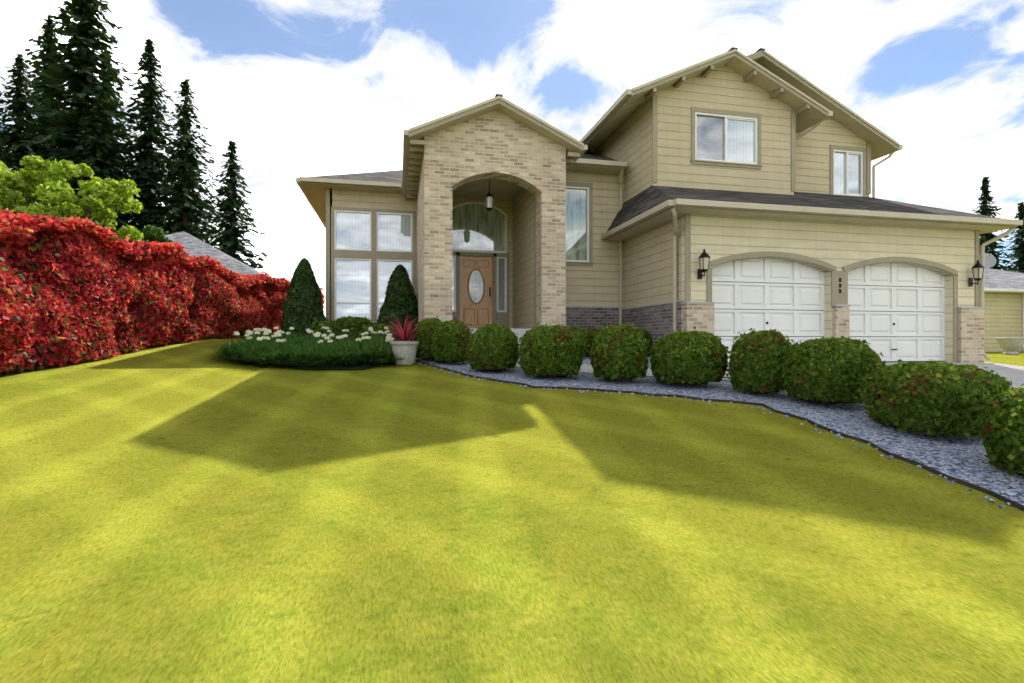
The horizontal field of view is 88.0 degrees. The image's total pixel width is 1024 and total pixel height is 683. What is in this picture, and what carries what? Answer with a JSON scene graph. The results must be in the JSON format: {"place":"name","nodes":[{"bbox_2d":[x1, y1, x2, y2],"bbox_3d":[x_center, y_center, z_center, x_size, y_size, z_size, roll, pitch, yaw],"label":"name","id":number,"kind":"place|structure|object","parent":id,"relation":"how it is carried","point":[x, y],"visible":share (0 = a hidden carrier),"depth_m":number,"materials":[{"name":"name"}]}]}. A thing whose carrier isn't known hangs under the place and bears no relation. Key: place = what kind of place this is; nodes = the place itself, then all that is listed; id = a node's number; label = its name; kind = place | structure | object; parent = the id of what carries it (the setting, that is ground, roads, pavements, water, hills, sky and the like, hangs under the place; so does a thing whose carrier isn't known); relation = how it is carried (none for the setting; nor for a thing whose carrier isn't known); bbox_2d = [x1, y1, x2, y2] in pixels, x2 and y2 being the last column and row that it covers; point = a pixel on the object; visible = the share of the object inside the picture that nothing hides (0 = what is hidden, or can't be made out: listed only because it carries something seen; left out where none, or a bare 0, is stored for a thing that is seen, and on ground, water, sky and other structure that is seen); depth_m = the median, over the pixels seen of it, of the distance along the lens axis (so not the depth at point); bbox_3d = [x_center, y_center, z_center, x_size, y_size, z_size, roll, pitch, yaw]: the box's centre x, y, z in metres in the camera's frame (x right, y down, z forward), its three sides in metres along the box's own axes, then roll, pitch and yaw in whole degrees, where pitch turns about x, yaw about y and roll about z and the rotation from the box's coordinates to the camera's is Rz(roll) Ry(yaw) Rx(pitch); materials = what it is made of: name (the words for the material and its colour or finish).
{"place":"outdoors","nodes":[
{"label":"outdoors","id":0,"kind":"place"},
{"bbox_2d":[0,339,1023,682],"bbox_3d":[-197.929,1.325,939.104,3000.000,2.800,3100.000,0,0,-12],"label":"lawn","id":1,"kind":"structure","parent":0,"point":[190,511],"depth_m":3.19,"materials":[{"name":"green plant"}]},
{"bbox_2d":[0,161,51,252],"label":"birch tree","id":2,"kind":"object","parent":1,"relation":"on","point":[32,194],"visible":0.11,"depth_m":20.54,"materials":[{"name":"green plant"}]},
{"bbox_2d":[0,155,143,241],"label":"birch tree","id":3,"kind":"object","parent":1,"relation":"on","point":[98,199],"visible":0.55,"depth_m":20.22,"materials":[{"name":"green plant"}]},
{"bbox_2d":[0,0,267,271],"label":"conifer trees","id":4,"kind":"object","parent":1,"relation":"on","point":[61,133],"visible":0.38,"depth_m":49.71,"materials":[{"name":"green plant"}]},
{"bbox_2d":[141,224,173,254],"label":"dark shrub","id":5,"kind":"object","parent":1,"relation":"on","point":[150,232],"visible":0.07,"depth_m":24.17,"materials":[{"name":"green plant"}]},
{"bbox_2d":[0,208,324,373],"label":"photinia hedge","id":6,"kind":"object","parent":1,"relation":"on","point":[188,297],"visible":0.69,"depth_m":10.29,"materials":[{"name":"red plant"}]},
{"bbox_2d":[165,231,261,274],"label":"neighbour roof","id":7,"kind":"structure","parent":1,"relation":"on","point":[195,246],"depth_m":32.24,"materials":[{"name":"grey"}]},
{"bbox_2d":[251,341,392,368],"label":"flower bed soil","id":8,"kind":"structure","parent":1,"relation":"on","point":[363,366],"depth_m":9.60,"materials":[{"name":"brown soil"}]},
{"bbox_2d":[212,326,394,358],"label":"daisies","id":9,"kind":"object","parent":8,"relation":"on","point":[310,343],"depth_m":11.20,"materials":[{"name":"white plant"}]},
{"bbox_2d":[281,258,326,339],"bbox_3d":[-5.575,-1.146,14.320,1.245,2.234,1.248,0,0,-12],"label":"topiary","id":10,"kind":"object","parent":8,"relation":"on","point":[304,287],"visible":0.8,"depth_m":13.97,"materials":[{"name":"green plant"}]},
{"bbox_2d":[207,343,410,366],"bbox_3d":[-4.280,0.232,10.344,5.063,0.432,2.627,0,0,13],"label":"bed liriope edging","id":11,"kind":"object","parent":8,"relation":"on","point":[292,358],"visible":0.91,"depth_m":9.74,"materials":[{"name":"green plant"}]},
{"bbox_2d":[308,320,342,338],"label":"shrub","id":12,"kind":"object","parent":8,"relation":"on","point":[315,327],"visible":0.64,"depth_m":13.71,"materials":[{"name":"green plant"}]},
{"bbox_2d":[334,315,372,337],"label":"shrub","id":13,"kind":"object","parent":8,"relation":"on","point":[349,322],"visible":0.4,"depth_m":14.30,"materials":[{"name":"green plant"}]},
{"bbox_2d":[358,324,396,340],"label":"shrub","id":14,"kind":"object","parent":8,"relation":"on","point":[378,327],"visible":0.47,"depth_m":13.61,"materials":[{"name":"green plant"}]},
{"bbox_2d":[377,264,417,340],"bbox_3d":[-3.079,-1.080,14.698,1.285,2.132,1.274,0,0,-34],"label":"topiary","id":15,"kind":"object","parent":8,"relation":"on","point":[399,287],"visible":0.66,"depth_m":14.34,"materials":[{"name":"green plant"}]},
{"bbox_2d":[390,341,418,364],"bbox_3d":[-2.083,0.220,10.290,0.560,0.455,0.560,0,0,-12],"label":"planter pot","id":16,"kind":"object","parent":1,"relation":"on","point":[407,350],"visible":0.98,"depth_m":10.10,"materials":[{"name":"stone"}]},
{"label":"planter soil","id":17,"kind":"structure","parent":16,"relation":"in","visible":0},
{"bbox_2d":[365,313,434,342],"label":"red spiky plant","id":18,"kind":"object","parent":17,"relation":"on","point":[403,336],"visible":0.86,"depth_m":10.24,"materials":[{"name":"red plant"}]},
{"bbox_2d":[1,264,959,431],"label":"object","id":19,"kind":"object","parent":1,"relation":"on","point":[696,383],"visible":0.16,"depth_m":8.44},
{"bbox_2d":[1,0,1022,268],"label":"tree trunks","id":20,"kind":"object","parent":1,"relation":"on","point":[89,212],"visible":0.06,"depth_m":49.88,"materials":[{"name":"brown plant"}]},
{"bbox_2d":[330,65,944,336],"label":"house siding walls","id":21,"kind":"structure","parent":1,"relation":"on","point":[647,267],"depth_m":12.84,"materials":[{"name":"beige wood"}]},
{"bbox_2d":[460,256,492,327],"bbox_3d":[-0.982,-1.310,14.502,0.920,2.030,0.065,0,0,-12],"label":"front door","id":22,"kind":"structure","parent":21,"relation":"in","point":[473,314],"depth_m":14.49,"materials":[{"name":"brown wood"}]},
{"bbox_2d":[469,270,482,302],"bbox_3d":[-0.978,-1.505,14.484,0.400,0.900,0.001,0,0,-12],"label":"house glass","id":23,"kind":"object","parent":22,"relation":"in","point":[476,286],"visible":1,"depth_m":14.49,"materials":[{"name":"clear glass"}]},
{"bbox_2d":[452,188,586,259],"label":"window panes","id":24,"kind":"object","parent":21,"relation":"on","point":[477,227],"visible":0.88,"depth_m":14.34,"materials":[{"name":"clear glass"}]},
{"bbox_2d":[373,302,680,356],"bbox_3d":[-0.395,-0.030,14.056,10.115,1.650,2.392,0,0,26],"label":"stone wainscot","id":25,"kind":"object","parent":21,"relation":"attached to","point":[656,322],"visible":0.12,"depth_m":12.86,"materials":[{"name":"grey stone"}]},
{"bbox_2d":[336,119,844,317],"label":"window panes","id":26,"kind":"object","parent":21,"relation":"on","point":[353,276],"visible":0.85,"depth_m":15.44,"materials":[{"name":"clear glass"}]},
{"bbox_2d":[334,112,862,319],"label":"windows","id":27,"kind":"structure","parent":21,"relation":"attached to","point":[754,120],"depth_m":14.30,"materials":[{"name":"white plastic"}]},
{"bbox_2d":[326,65,979,361],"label":"house trim","id":28,"kind":"structure","parent":21,"relation":"attached to","point":[501,318],"depth_m":12.62,"materials":[{"name":"beige wood"}]},
{"bbox_2d":[452,154,859,310],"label":"window panes","id":29,"kind":"object","parent":21,"relation":"attached to","point":[854,174],"visible":0.8,"depth_m":14.35,"materials":[{"name":"clear glass"}]},
{"bbox_2d":[300,47,1016,240],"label":"house roofs","id":30,"kind":"structure","parent":21,"relation":"on","point":[775,74],"depth_m":12.33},
{"bbox_2d":[296,89,1022,360],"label":"gutter","id":31,"kind":"object","parent":21,"relation":"attached to","point":[608,114],"visible":0.73,"depth_m":11.65,"materials":[{"name":"beige metal"}]},
{"bbox_2d":[697,115,723,159],"bbox_3d":[4.635,-4.765,12.434,0.750,1.030,0.001,0,0,-12],"label":"window pane","id":32,"kind":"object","parent":21,"relation":"attached to","point":[710,137],"visible":1,"depth_m":12.44,"materials":[{"name":"clear glass"}]},
{"bbox_2d":[415,355,1023,507],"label":"gravel bed","id":33,"kind":"object","parent":1,"relation":"on","point":[963,458],"visible":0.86,"depth_m":6.23,"materials":[{"name":"grey gravel"}]},
{"bbox_2d":[412,315,442,358],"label":"shrub","id":34,"kind":"object","parent":33,"relation":"on","point":[425,335],"visible":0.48,"depth_m":10.43,"materials":[{"name":"green plant"}]},
{"bbox_2d":[430,318,471,361],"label":"shrub","id":35,"kind":"object","parent":33,"relation":"on","point":[453,335],"visible":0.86,"depth_m":10.01,"materials":[{"name":"green plant"}]},
{"bbox_2d":[466,323,519,370],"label":"shrub","id":36,"kind":"object","parent":33,"relation":"on","point":[499,344],"visible":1,"depth_m":9.13,"materials":[{"name":"green plant"}]},
{"bbox_2d":[517,323,585,376],"bbox_3d":[0.649,0.127,8.940,1.146,0.901,1.129,0,0,-12],"label":"shrub","id":37,"kind":"object","parent":33,"relation":"on","point":[539,344],"visible":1,"depth_m":8.54,"materials":[{"name":"green plant"}]},
{"bbox_2d":[561,325,589,356],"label":"shrub","id":38,"kind":"object","parent":33,"relation":"on","point":[583,337],"visible":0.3,"depth_m":11.38,"materials":[{"name":"green plant"}]},
{"bbox_2d":[582,327,600,355],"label":"shrub","id":39,"kind":"object","parent":33,"relation":"on","point":[591,333],"visible":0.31,"depth_m":11.80,"materials":[{"name":"green plant"}]},
{"bbox_2d":[589,321,648,380],"bbox_3d":[1.728,0.138,8.605,0.967,0.954,0.900,0,0,-12],"label":"shrub","id":40,"kind":"object","parent":33,"relation":"on","point":[614,341],"visible":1,"depth_m":8.29,"materials":[{"name":"green plant"}]},
{"bbox_2d":[635,328,652,354],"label":"shrub","id":41,"kind":"object","parent":33,"relation":"on","point":[646,335],"visible":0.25,"depth_m":12.00,"materials":[{"name":"green plant"}]},
{"bbox_2d":[649,326,728,383],"bbox_3d":[2.787,0.206,8.398,1.222,0.908,1.182,0,0,-12],"label":"shrub","id":42,"kind":"object","parent":33,"relation":"on","point":[669,353],"visible":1,"depth_m":8.01,"materials":[{"name":"green plant"}]},
{"bbox_2d":[726,328,795,392],"bbox_3d":[3.709,0.270,7.835,1.025,0.948,0.967,0,0,-12],"label":"shrub","id":43,"kind":"object","parent":33,"relation":"on","point":[757,355],"visible":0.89,"depth_m":7.53,"materials":[{"name":"green plant"}]},
{"bbox_2d":[776,336,885,404],"bbox_3d":[4.322,0.371,7.163,1.334,0.897,1.268,0,0,-12],"label":"shrub","id":44,"kind":"object","parent":33,"relation":"on","point":[832,368],"visible":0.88,"depth_m":6.79,"materials":[{"name":"green plant"}]},
{"bbox_2d":[855,359,1014,437],"bbox_3d":[4.682,0.586,5.851,1.484,0.777,1.369,0,0,-12],"label":"shrub","id":45,"kind":"object","parent":33,"relation":"on","point":[930,397],"visible":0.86,"depth_m":5.44,"materials":[{"name":"green plant"}]},
{"bbox_2d":[970,383,1023,475],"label":"shrub","id":46,"kind":"object","parent":33,"relation":"on","point":[1000,417],"visible":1,"depth_m":4.40,"materials":[{"name":"green plant"}]},
{"bbox_2d":[415,359,1023,510],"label":"lawn edging","id":47,"kind":"object","parent":1,"relation":"on","point":[991,493],"visible":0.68,"depth_m":6.25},
{"bbox_2d":[972,176,1023,272],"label":"conifer trees","id":48,"kind":"object","parent":1,"relation":"on","point":[984,188],"visible":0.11,"depth_m":55.01,"materials":[{"name":"green plant"}]},
{"bbox_2d":[984,291,1023,351],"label":"neighbour walls","id":49,"kind":"structure","parent":1,"relation":"on","point":[1002,315],"depth_m":25.48,"materials":[{"name":"beige wood"}]},
{"bbox_2d":[984,268,1023,292],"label":"neighbour roof","id":50,"kind":"structure","parent":49,"relation":"on","point":[994,278],"depth_m":27.26,"materials":[{"name":"grey"}]},
{"bbox_2d":[985,253,995,267],"bbox_3d":[21.549,-3.279,24.093,0.731,1.552,0.676,0,0,-42],"label":"satellite dish","id":51,"kind":"object","parent":50,"relation":"on","point":[990,260],"visible":0.5,"depth_m":24.07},
{"bbox_2d":[984,288,1023,349],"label":"neighbour gutters","id":52,"kind":"object","parent":50,"relation":"attached to","point":[1002,289],"visible":0.32,"depth_m":25.09,"materials":[{"name":"white metal"}]},
{"bbox_2d":[995,338,1023,354],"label":"garden urn","id":53,"kind":"object","parent":1,"relation":"on","point":[1010,346],"visible":1,"depth_m":19.51,"materials":[{"name":"stone"}]},
{"bbox_2d":[0,0,1023,316],"label":"sky","id":54,"kind":"structure","parent":0,"point":[301,88],"materials":[{"name":"white"}]},
{"bbox_2d":[372,300,984,362],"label":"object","id":55,"kind":"object","parent":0,"point":[520,332],"visible":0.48,"depth_m":11.64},
{"bbox_2d":[416,109,983,362],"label":"brick facade","id":56,"kind":"structure","parent":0,"point":[496,144],"depth_m":11.56,"materials":[{"name":"beige brick"}]},
{"bbox_2d":[484,179,984,363],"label":"metal house lanterns","id":57,"kind":"object","parent":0,"point":[978,265],"visible":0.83,"depth_m":11.95,"materials":[{"name":"metal"}]},
{"bbox_2d":[485,197,982,277],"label":"outdoor lanterns","id":58,"kind":"object","parent":57,"relation":"in","point":[488,202],"visible":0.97,"depth_m":11.98,"materials":[{"name":"black metal"}]},
{"bbox_2d":[516,362,1023,389],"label":"driveway","id":59,"kind":"structure","parent":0,"point":[1014,373],"depth_m":10.61,"materials":[{"name":"concrete"}]},
{"bbox_2d":[681,208,974,361],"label":"garage wall","id":60,"kind":"structure","parent":0,"point":[839,246],"depth_m":11.48,"materials":[{"name":"beige wood"}]},
{"bbox_2d":[712,258,944,362],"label":"garage doors","id":61,"kind":"structure","parent":60,"relation":"in","point":[920,321],"depth_m":11.76,"materials":[{"name":"white metal"}]}
]}

